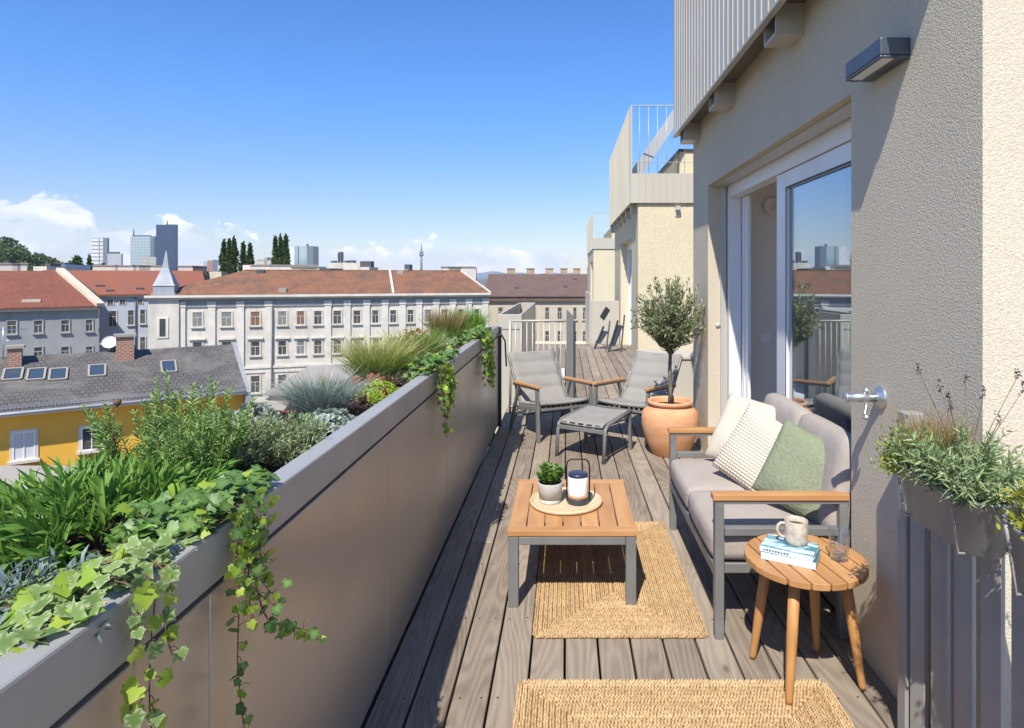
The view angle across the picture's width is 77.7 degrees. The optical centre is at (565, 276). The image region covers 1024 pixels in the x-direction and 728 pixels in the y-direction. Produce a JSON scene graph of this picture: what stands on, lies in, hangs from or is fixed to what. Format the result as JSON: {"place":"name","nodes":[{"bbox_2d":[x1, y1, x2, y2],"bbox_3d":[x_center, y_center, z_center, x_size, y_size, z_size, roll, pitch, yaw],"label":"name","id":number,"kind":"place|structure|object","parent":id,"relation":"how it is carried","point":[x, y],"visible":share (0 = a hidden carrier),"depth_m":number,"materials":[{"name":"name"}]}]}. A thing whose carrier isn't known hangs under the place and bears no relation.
{"place":"outdoors","nodes":[
{"label":"outdoors","id":0,"kind":"place"},
{"bbox_2d":[0,263,104,356],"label":"grey house","id":1,"kind":"structure","parent":0,"point":[56,311],"depth_m":80.22,"materials":[{"name":"red tile"}]},
{"bbox_2d":[5,320,17,335],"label":"window","id":2,"kind":"structure","parent":1,"relation":"in","point":[10,324],"depth_m":76.92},
{"bbox_2d":[32,320,43,334],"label":"window","id":3,"kind":"structure","parent":1,"relation":"in","point":[38,325],"depth_m":78.36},
{"bbox_2d":[60,319,70,333],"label":"window","id":4,"kind":"structure","parent":1,"relation":"in","point":[64,323],"depth_m":79.92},
{"bbox_2d":[84,319,93,332],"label":"window","id":5,"kind":"structure","parent":1,"relation":"in","point":[89,323],"depth_m":81.36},
{"bbox_2d":[33,263,78,270],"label":"attic block","id":6,"kind":"structure","parent":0,"point":[50,266],"depth_m":182.00,"materials":[{"name":"grey"}]},
{"bbox_2d":[0,466,127,517],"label":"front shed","id":7,"kind":"structure","parent":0,"point":[9,472],"depth_m":31.00,"materials":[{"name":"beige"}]},
{"bbox_2d":[57,263,90,269],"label":"attic block","id":8,"kind":"structure","parent":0,"point":[84,267],"depth_m":196.35,"materials":[{"name":"grey"}]},
{"bbox_2d":[107,252,122,264],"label":"office block","id":9,"kind":"structure","parent":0,"point":[114,258],"depth_m":1450.00,"materials":[{"name":"grey"}]},
{"bbox_2d":[42,265,207,351],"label":"pale blue house","id":10,"kind":"structure","parent":0,"point":[121,291],"depth_m":99.86,"materials":[{"name":"orange tile"}]},
{"bbox_2d":[107,310,117,327],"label":"window","id":11,"kind":"structure","parent":10,"relation":"in","point":[112,314],"depth_m":97.76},
{"bbox_2d":[127,310,134,325],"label":"window","id":12,"kind":"structure","parent":10,"relation":"in","point":[130,313],"depth_m":98.88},
{"bbox_2d":[0,333,250,465],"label":"yellow house","id":13,"kind":"structure","parent":0,"point":[43,400],"depth_m":37.33,"materials":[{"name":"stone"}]},
{"bbox_2d":[7,428,39,465],"bbox_3d":[-29.635,9.294,34.620,1.363,1.824,0.208,0,0,-36],"label":"window","id":14,"kind":"structure","parent":13,"relation":"in","point":[23,444],"depth_m":34.64,"materials":[{"name":"white paint"}]},
{"bbox_2d":[77,423,104,454],"bbox_3d":[-27.219,9.333,36.347,1.368,1.594,0.208,0,0,-36],"label":"window","id":15,"kind":"structure","parent":13,"relation":"in","point":[85,440],"depth_m":36.25,"materials":[{"name":"white paint"}]},
{"bbox_2d":[101,336,115,350],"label":"satellite dish","id":16,"kind":"object","parent":13,"relation":"attached to","point":[105,341],"visible":0.94,"depth_m":40.74,"materials":[{"name":"white paint"}]},
{"bbox_2d":[130,229,155,264],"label":"glass tower","id":17,"kind":"structure","parent":0,"point":[142,246],"depth_m":1600.00,"materials":[{"name":"blue"}]},
{"bbox_2d":[141,257,157,264],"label":"office block","id":18,"kind":"structure","parent":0,"point":[149,260],"depth_m":1400.00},
{"bbox_2d":[156,220,177,270],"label":"skyscraper","id":19,"kind":"structure","parent":0,"point":[167,236],"depth_m":1700.34,"materials":[{"name":"blue"}]},
{"bbox_2d":[294,244,318,264],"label":"round tower","id":20,"kind":"structure","parent":0,"point":[307,254],"depth_m":1303.01,"materials":[{"name":"blue"}]},
{"bbox_2d":[144,250,490,401],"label":"palace house","id":21,"kind":"structure","parent":0,"point":[270,320],"depth_m":88.09,"materials":[{"name":"paint"}]},
{"bbox_2d":[190,311,203,328],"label":"window","id":22,"kind":"structure","parent":21,"relation":"in","point":[197,317],"depth_m":83.66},
{"bbox_2d":[219,311,233,327],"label":"window","id":23,"kind":"structure","parent":21,"relation":"in","point":[226,317],"depth_m":84.75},
{"bbox_2d":[249,311,261,326],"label":"window","id":24,"kind":"structure","parent":21,"relation":"in","point":[254,316],"depth_m":85.85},
{"bbox_2d":[249,340,261,356],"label":"window","id":25,"kind":"structure","parent":21,"relation":"in","point":[254,345],"depth_m":85.85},
{"bbox_2d":[249,375,261,394],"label":"window","id":26,"kind":"structure","parent":21,"relation":"in","point":[253,379],"depth_m":85.85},
{"bbox_2d":[276,310,287,326],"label":"window","id":27,"kind":"structure","parent":21,"relation":"in","point":[282,315],"depth_m":86.90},
{"bbox_2d":[276,340,287,355],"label":"window","id":28,"kind":"structure","parent":21,"relation":"in","point":[282,345],"depth_m":86.90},
{"bbox_2d":[295,310,305,325],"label":"window","id":29,"kind":"structure","parent":21,"relation":"in","point":[300,314],"depth_m":87.63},
{"bbox_2d":[295,340,305,355],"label":"window","id":30,"kind":"structure","parent":21,"relation":"in","point":[300,344],"depth_m":87.63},
{"bbox_2d":[312,339,322,354],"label":"window","id":31,"kind":"structure","parent":21,"relation":"in","point":[317,343],"depth_m":88.36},
{"bbox_2d":[312,310,323,325],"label":"window","id":32,"kind":"structure","parent":21,"relation":"in","point":[317,314],"depth_m":88.36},
{"bbox_2d":[332,310,342,324],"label":"window","id":33,"kind":"structure","parent":21,"relation":"in","point":[336,314],"depth_m":89.14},
{"bbox_2d":[352,309,361,324],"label":"window","id":34,"kind":"structure","parent":21,"relation":"in","point":[357,313],"depth_m":89.99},
{"bbox_2d":[370,309,379,324],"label":"window","id":35,"kind":"structure","parent":21,"relation":"in","point":[375,313],"depth_m":90.76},
{"bbox_2d":[388,309,397,323],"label":"window","id":36,"kind":"structure","parent":21,"relation":"in","point":[392,312],"depth_m":91.54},
{"bbox_2d":[406,309,414,323],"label":"window","id":37,"kind":"structure","parent":21,"relation":"in","point":[410,313],"depth_m":92.31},
{"bbox_2d":[329,252,359,269],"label":"white block","id":38,"kind":"structure","parent":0,"point":[347,265],"depth_m":260.00,"materials":[{"name":"grey"}]},
{"bbox_2d":[0,0,692,273],"label":"sky","id":39,"kind":"structure","parent":0,"point":[484,134],"materials":[{"name":"blue"}]},
{"bbox_2d":[356,261,377,269],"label":"white block","id":40,"kind":"structure","parent":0,"point":[366,265],"depth_m":257.00,"materials":[{"name":"grey"}]},
{"bbox_2d":[254,279,486,406],"bbox_3d":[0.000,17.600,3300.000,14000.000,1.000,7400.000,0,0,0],"label":"ground","id":41,"kind":"structure","parent":0,"point":[483,282],"depth_m":1511.28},
{"bbox_2d":[91,238,108,264],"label":"high-rise building","id":42,"kind":"structure","parent":41,"relation":"on","point":[99,249],"depth_m":1500.00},
{"bbox_2d":[217,238,226,271],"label":"poplar","id":43,"kind":"object","parent":41,"relation":"on","point":[220,261],"visible":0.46,"depth_m":204.32,"materials":[{"name":"green plant"}]},
{"bbox_2d":[224,238,231,273],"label":"poplar","id":44,"kind":"object","parent":41,"relation":"on","point":[228,252],"visible":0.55,"depth_m":204.36,"materials":[{"name":"green plant"}]},
{"bbox_2d":[228,235,239,273],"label":"poplar","id":45,"kind":"object","parent":41,"relation":"on","point":[233,262],"visible":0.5,"depth_m":204.61,"materials":[{"name":"green plant"}]},
{"bbox_2d":[238,241,246,270],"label":"poplar","id":46,"kind":"object","parent":41,"relation":"on","point":[242,257],"visible":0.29,"depth_m":204.47,"materials":[{"name":"green plant"}]},
{"bbox_2d":[245,242,254,264],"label":"poplar","id":47,"kind":"object","parent":41,"relation":"on","point":[249,258],"visible":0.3,"depth_m":204.66,"materials":[{"name":"green plant"}]},
{"bbox_2d":[270,234,278,264],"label":"poplar","id":48,"kind":"object","parent":41,"relation":"on","point":[275,250],"visible":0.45,"depth_m":204.59,"materials":[{"name":"green plant"}]},
{"bbox_2d":[274,233,283,264],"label":"poplar","id":49,"kind":"object","parent":41,"relation":"on","point":[280,247],"visible":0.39,"depth_m":204.52,"materials":[{"name":"green plant"}]},
{"bbox_2d":[280,234,290,264],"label":"poplar","id":50,"kind":"object","parent":41,"relation":"on","point":[285,260],"visible":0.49,"depth_m":204.43,"materials":[{"name":"green plant"}]},
{"bbox_2d":[263,366,352,401],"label":"courtyard wing","id":51,"kind":"structure","parent":41,"relation":"on","point":[312,370],"depth_m":47.34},
{"bbox_2d":[373,322,456,364],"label":"green grass","id":52,"kind":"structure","parent":0,"point":[426,343],"depth_m":4.30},
{"bbox_2d":[421,306,474,344],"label":"red grass","id":53,"kind":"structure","parent":0,"point":[443,321],"depth_m":5.54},
{"bbox_2d":[440,304,493,333],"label":"bright grass","id":54,"kind":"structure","parent":0,"point":[478,319],"depth_m":6.20,"materials":[{"name":"green plant"}]},
{"bbox_2d":[360,341,586,727],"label":"house base","id":55,"kind":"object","parent":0,"point":[411,618],"depth_m":3.78,"materials":[{"name":"beige paint"}]},
{"bbox_2d":[0,325,506,727],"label":"planter wall","id":56,"kind":"structure","parent":55,"relation":"on","point":[367,507],"depth_m":1.82,"materials":[{"name":"metal"}]},
{"bbox_2d":[0,545,117,644],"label":"blue lavender","id":57,"kind":"object","parent":56,"relation":"on","point":[18,580],"visible":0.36,"depth_m":1.08,"materials":[{"name":"grey plant"}]},
{"bbox_2d":[0,532,197,727],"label":"pale ivy","id":58,"kind":"object","parent":56,"relation":"on","point":[56,604],"visible":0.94,"depth_m":1.01,"materials":[{"name":"plant"}]},
{"bbox_2d":[0,398,249,588],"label":"broadleaf herb","id":59,"kind":"object","parent":56,"relation":"on","point":[63,502],"visible":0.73,"depth_m":1.44,"materials":[{"name":"green plant"}]},
{"bbox_2d":[80,369,257,496],"bbox_3d":[-1.104,0.434,1.814,0.406,0.333,0.370,0,0,12],"label":"rosemary","id":60,"kind":"object","parent":56,"relation":"on","point":[199,447],"visible":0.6,"depth_m":1.79,"materials":[{"name":"plant"}]},
{"bbox_2d":[103,464,325,727],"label":"green ivy","id":61,"kind":"object","parent":56,"relation":"on","point":[206,507],"visible":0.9,"depth_m":1.34,"materials":[{"name":"plant"}]},
{"bbox_2d":[212,402,284,427],"bbox_3d":[-1.164,0.521,2.330,0.236,0.109,0.322,0,0,0],"label":"silver sedum","id":62,"kind":"object","parent":56,"relation":"on","point":[257,410],"visible":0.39,"depth_m":2.38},
{"bbox_2d":[204,410,329,470],"bbox_3d":[-0.982,0.525,2.054,0.470,0.153,0.516,0,0,0],"label":"grey lavender","id":63,"kind":"object","parent":56,"relation":"on","point":[268,440],"visible":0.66,"depth_m":2.02,"materials":[{"name":"plant"}]},
{"bbox_2d":[235,361,393,417],"bbox_3d":[-1.044,0.471,2.670,0.658,0.259,0.669,0,0,0],"label":"blue fescue","id":64,"kind":"object","parent":56,"relation":"on","point":[311,398],"visible":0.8,"depth_m":2.61,"materials":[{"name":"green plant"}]},
{"bbox_2d":[299,408,355,441],"bbox_3d":[-0.884,0.532,2.339,0.239,0.092,0.328,0,0,0],"label":"silver rosette","id":65,"kind":"object","parent":56,"relation":"on","point":[331,417],"visible":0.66,"depth_m":2.31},
{"bbox_2d":[342,370,393,402],"bbox_3d":[-0.986,0.550,3.191,0.297,0.148,0.414,0,0,20],"label":"bronze heuchera","id":66,"kind":"object","parent":56,"relation":"on","point":[368,376],"visible":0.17,"depth_m":3.16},
{"bbox_2d":[356,379,398,404],"bbox_3d":[-0.885,0.530,2.976,0.201,0.097,0.291,0,0,0],"label":"lime sedum","id":67,"kind":"object","parent":56,"relation":"on","point":[377,394],"visible":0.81,"depth_m":2.91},
{"bbox_2d":[308,326,450,382],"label":"golden grass","id":68,"kind":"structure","parent":56,"relation":"on","point":[380,359],"depth_m":3.54,"materials":[{"name":"plant"}]},
{"bbox_2d":[388,365,413,384],"bbox_3d":[-0.897,0.553,3.618,0.200,0.077,0.452,0,0,0],"label":"purple cover","id":69,"kind":"object","parent":56,"relation":"on","point":[396,379],"visible":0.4,"depth_m":3.45,"materials":[{"name":"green plant"}]},
{"bbox_2d":[402,344,461,437],"bbox_3d":[-0.764,0.659,3.825,0.310,0.474,1.103,0,0,0],"label":"ivy","id":70,"kind":"object","parent":56,"relation":"hanging from","point":[433,362],"visible":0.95,"depth_m":3.49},
{"bbox_2d":[453,323,497,388],"bbox_3d":[-0.768,0.700,5.470,0.355,0.569,1.166,0,0,0],"label":"ivy","id":71,"kind":"object","parent":56,"relation":"hanging from","point":[488,342],"visible":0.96,"depth_m":5.30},
{"bbox_2d":[585,291,618,343],"bbox_3d":[0.915,1.110,16.775,0.710,1.380,3.450,0,0,0],"label":"privacy screen","id":72,"kind":"object","parent":55,"relation":"on","point":[594,322],"visible":0.72,"depth_m":15.06,"materials":[{"name":"paint"}]},
{"bbox_2d":[364,344,897,727],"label":"deck","id":73,"kind":"structure","parent":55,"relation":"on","point":[831,664],"depth_m":2.90,"materials":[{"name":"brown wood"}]},
{"bbox_2d":[498,303,534,417],"bbox_3d":[-0.710,1.140,9.797,0.300,1.320,3.606,0,0,0],"label":"empty planter","id":74,"kind":"object","parent":73,"relation":"on","point":[522,311],"visible":0.54,"depth_m":8.00,"materials":[{"name":"paint"}]},
{"bbox_2d":[509,309,575,413],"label":"terrace gate","id":75,"kind":"structure","parent":73,"relation":"on","point":[570,347],"depth_m":7.38,"materials":[{"name":"metal"}]},
{"bbox_2d":[507,350,592,442],"bbox_3d":[-0.192,1.211,6.588,0.644,0.790,0.845,0,0,-28],"label":"lounge chair","id":76,"kind":"object","parent":73,"relation":"on","point":[539,379],"visible":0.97,"depth_m":6.72,"materials":[{"name":"grey fabric"}]},
{"bbox_2d":[507,479,636,606],"bbox_3d":[0.030,1.413,3.442,0.630,0.374,0.775,0,0,0],"label":"coffee table","id":77,"kind":"object","parent":73,"relation":"on","point":[615,525],"visible":0.85,"depth_m":3.09,"materials":[{"name":"brown wood"}]},
{"bbox_2d":[530,487,601,515],"bbox_3d":[0.000,1.215,3.430,0.394,0.021,0.394,0,0,0],"label":"round tray","id":78,"kind":"object","parent":77,"relation":"on","point":[563,507],"visible":0.69,"depth_m":3.35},
{"bbox_2d":[538,478,562,504],"bbox_3d":[-0.085,1.163,3.425,0.134,0.108,0.134,0,0,0],"label":"plant pot","id":79,"kind":"object","parent":78,"relation":"on","point":[550,494],"visible":0.85,"depth_m":3.37,"materials":[{"name":"ceramic"}]},
{"bbox_2d":[535,460,565,484],"bbox_3d":[-0.083,1.059,3.425,0.146,0.127,0.158,0,0,24],"label":"potted herb","id":80,"kind":"object","parent":79,"relation":"in","point":[550,474],"visible":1,"depth_m":3.40,"materials":[{"name":"green plant"}]},
{"bbox_2d":[566,458,589,505],"bbox_3d":[0.065,1.099,3.410,0.116,0.236,0.116,0,0,31],"label":"lantern","id":81,"kind":"object","parent":78,"relation":"on","point":[577,493],"visible":1,"depth_m":3.37,"materials":[{"name":"white glass"}]},
{"bbox_2d":[555,404,632,464],"bbox_3d":[0.257,1.418,5.748,0.504,0.368,0.568,0,0,31],"label":"footstool","id":82,"kind":"object","parent":73,"relation":"on","point":[586,419],"visible":1,"depth_m":5.66,"materials":[{"name":"grey fabric"}]},
{"bbox_2d":[593,307,610,348],"bbox_3d":[0.797,1.144,14.062,0.299,0.935,0.472,0,0,22],"label":"folded chair","id":83,"kind":"object","parent":73,"relation":"on","point":[603,316],"visible":1,"depth_m":14.06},
{"bbox_2d":[608,315,624,351],"bbox_3d":[1.079,1.216,13.535,0.400,0.786,0.314,0,0,0],"label":"folding chair","id":84,"kind":"object","parent":73,"relation":"on","point":[616,333],"visible":1,"depth_m":13.51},
{"bbox_2d":[532,521,707,638],"bbox_3d":[0.241,1.591,3.445,0.786,0.028,1.315,0,0,0],"label":"jute rug","id":85,"kind":"object","parent":73,"relation":"on","point":[580,591],"visible":0.84,"depth_m":3.16,"materials":[{"name":"wicker"}]},
{"bbox_2d":[592,351,682,445],"bbox_3d":[0.759,1.211,6.481,0.644,0.790,0.845,0,0,36],"label":"lounge chair","id":86,"kind":"object","parent":73,"relation":"on","point":[646,378],"visible":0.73,"depth_m":6.64,"materials":[{"name":"grey fabric"}]},
{"bbox_2d":[641,396,698,457],"bbox_3d":[0.940,1.357,5.720,0.516,0.487,0.516,0,0,0],"label":"terracotta pot","id":87,"kind":"object","parent":73,"relation":"on","point":[660,415],"visible":0.89,"depth_m":5.54,"materials":[{"name":"ceramic"}]},
{"bbox_2d":[629,275,705,403],"bbox_3d":[0.922,0.568,5.713,0.714,1.198,0.695,0,0,0],"label":"olive tree","id":88,"kind":"object","parent":87,"relation":"on","point":[670,333],"visible":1,"depth_m":5.65,"materials":[{"name":"green plant"}]},
{"bbox_2d":[512,678,854,727],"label":"jute rug","id":89,"kind":"object","parent":73,"relation":"on","point":[646,703],"visible":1,"depth_m":2.35,"materials":[{"name":"wicker"}]},
{"bbox_2d":[668,393,850,638],"bbox_3d":[1.012,1.160,3.410,0.737,0.880,1.256,0,0,0],"label":"garden sofa","id":90,"kind":"object","parent":73,"relation":"on","point":[726,516],"visible":0.67,"depth_m":2.90,"materials":[{"name":"grey fabric"}]},
{"bbox_2d":[704,393,775,458],"bbox_3d":[1.085,0.945,3.800,0.430,0.430,0.156,9,-23,50],"label":"throw pillow","id":91,"kind":"object","parent":90,"relation":"on","point":[735,408],"visible":0.42,"depth_m":3.84,"materials":[{"name":"beige fabric"}]},
{"bbox_2d":[712,404,782,490],"bbox_3d":[1.055,0.965,3.460,0.146,0.410,0.410,36,-5,-39],"label":"throw pillow","id":92,"kind":"object","parent":90,"relation":"on","point":[741,457],"visible":0.65,"depth_m":3.45,"materials":[{"name":"fabric"}]},
{"bbox_2d":[751,419,824,523],"bbox_3d":[1.150,0.950,3.060,0.385,0.385,0.157,24,-6,42],"label":"throw pillow","id":93,"kind":"object","parent":90,"relation":"on","point":[795,460],"visible":0.67,"depth_m":3.04,"materials":[{"name":"fabric"}]},
{"bbox_2d":[744,533,868,705],"bbox_3d":[0.955,1.359,2.535,0.466,0.478,0.466,0,0,0],"label":"round side table","id":94,"kind":"object","parent":73,"relation":"on","point":[845,578],"visible":0.85,"depth_m":2.44,"materials":[{"name":"brown wood"}]},
{"bbox_2d":[761,549,820,569],"bbox_3d":[0.896,1.106,2.524,0.205,0.027,0.144,0,0,29],"label":"book","id":95,"kind":"object","parent":94,"relation":"on","point":[789,560],"visible":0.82,"depth_m":2.46,"materials":[{"name":"paper"}]},
{"bbox_2d":[760,534,818,561],"bbox_3d":[0.892,1.082,2.529,0.200,0.020,0.140,0,0,31],"label":"book","id":96,"kind":"object","parent":95,"relation":"on","point":[775,544],"visible":0.98,"depth_m":2.50,"materials":[{"name":"paper"}]},
{"bbox_2d":[776,515,807,546],"bbox_3d":[0.917,1.024,2.552,0.113,0.094,0.091,0,0,41],"label":"mug","id":97,"kind":"object","parent":96,"relation":"on","point":[795,531],"visible":1,"depth_m":2.52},
{"bbox_2d":[828,527,849,561],"bbox_3d":[1.083,1.060,2.510,0.081,0.119,0.081,0,0,0],"label":"water glass","id":98,"kind":"object","parent":94,"relation":"on","point":[848,548],"visible":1,"depth_m":2.50,"materials":[{"name":"clear"}]},
{"bbox_2d":[898,410,1023,727],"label":"slat railing","id":99,"kind":"object","parent":73,"relation":"on","point":[912,622],"visible":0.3,"depth_m":1.95,"materials":[{"name":"metal"}]},
{"bbox_2d":[896,462,1019,558],"bbox_3d":[1.081,0.627,1.755,0.207,0.172,0.438,0,0,0],"label":"hanging planter","id":100,"kind":"object","parent":99,"relation":"hanging from","point":[966,530],"visible":0.43,"depth_m":1.62,"materials":[{"name":"grey plastic"}]},
{"bbox_2d":[863,412,929,479],"bbox_3d":[1.035,0.510,1.920,0.223,0.185,0.214,0,0,0],"label":"thyme","id":101,"kind":"object","parent":100,"relation":"in","point":[885,457],"visible":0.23,"depth_m":1.92,"materials":[{"name":"green plant"}]},
{"bbox_2d":[881,397,982,472],"bbox_3d":[1.063,0.472,1.830,0.277,0.235,0.274,0,0,0],"label":"bronze sedge","id":102,"kind":"object","parent":100,"relation":"in","point":[942,431],"visible":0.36,"depth_m":1.82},
{"bbox_2d":[882,363,1023,513],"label":"silver lavender","id":103,"kind":"object","parent":100,"relation":"in","point":[971,474],"visible":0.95,"depth_m":1.65,"materials":[{"name":"green plant"}]},
{"bbox_2d":[1001,511,1023,595],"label":"hanging planter","id":104,"kind":"object","parent":99,"relation":"hanging from","point":[1015,544],"visible":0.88,"depth_m":1.41,"materials":[{"name":"grey plastic"}]},
{"bbox_2d":[992,479,1023,540],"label":"yellow herb","id":105,"kind":"object","parent":104,"relation":"in","point":[1019,522],"visible":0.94,"depth_m":1.42,"materials":[{"name":"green plant"}]},
{"bbox_2d":[673,0,1023,727],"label":"apartment house","id":106,"kind":"structure","parent":55,"relation":"on","point":[853,236],"depth_m":2.63,"materials":[{"name":"paint"}]},
{"bbox_2d":[843,385,886,420],"bbox_3d":[1.177,0.500,2.510,0.145,0.134,0.094,0,0,0],"label":"tube bracket","id":107,"kind":"object","parent":106,"relation":"attached to","point":[878,396],"visible":1,"depth_m":2.49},
{"bbox_2d":[846,37,909,81],"bbox_3d":[1.194,-0.830,2.440,0.110,0.076,0.290,0,0,0],"label":"wall lamp","id":108,"kind":"object","parent":106,"relation":"attached to","point":[878,58],"visible":1,"depth_m":2.37,"materials":[{"name":"metal"}]},
{"bbox_2d":[459,266,587,340],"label":"plain house","id":109,"kind":"structure","parent":0,"point":[550,295],"depth_m":112.51,"materials":[{"name":"brown tile"}]},
{"bbox_2d":[477,271,572,278],"bbox_3d":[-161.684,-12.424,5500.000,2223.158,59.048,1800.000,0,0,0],"label":"distant hills","id":110,"kind":"structure","parent":0,"point":[483,275],"depth_m":5062.57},
{"bbox_2d":[587,212,614,300],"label":"terrace house","id":111,"kind":"structure","parent":0,"point":[601,267],"depth_m":30.00,"materials":[{"name":"beige paint"}]},
{"bbox_2d":[609,105,692,358],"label":"terrace house","id":112,"kind":"structure","parent":0,"point":[651,220],"depth_m":11.25,"materials":[{"name":"beige paint"}]},
{"bbox_2d":[627,242,631,347],"bbox_3d":[1.480,0.425,13.600,0.080,2.350,2.500,0,0,0],"label":"door","id":113,"kind":"structure","parent":112,"relation":"in","point":[629,246],"depth_m":14.66,"materials":[{"name":"white paint"}]},
{"bbox_2d":[636,350,692,399],"bbox_3d":[1.790,1.305,8.350,1.660,0.590,0.740,0,0,0],"label":"metal chest","id":114,"kind":"object","parent":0,"point":[684,385],"visible":0.04,"depth_m":8.00,"materials":[{"name":"paint"}]},
{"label":"wooded hill","id":115,"kind":"structure","parent":0,"visible":0},
{"bbox_2d":[0,236,62,270],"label":"hill wood","id":116,"kind":"object","parent":115,"relation":"on","point":[11,251],"visible":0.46,"depth_m":580.27,"materials":[{"name":"green plant"}]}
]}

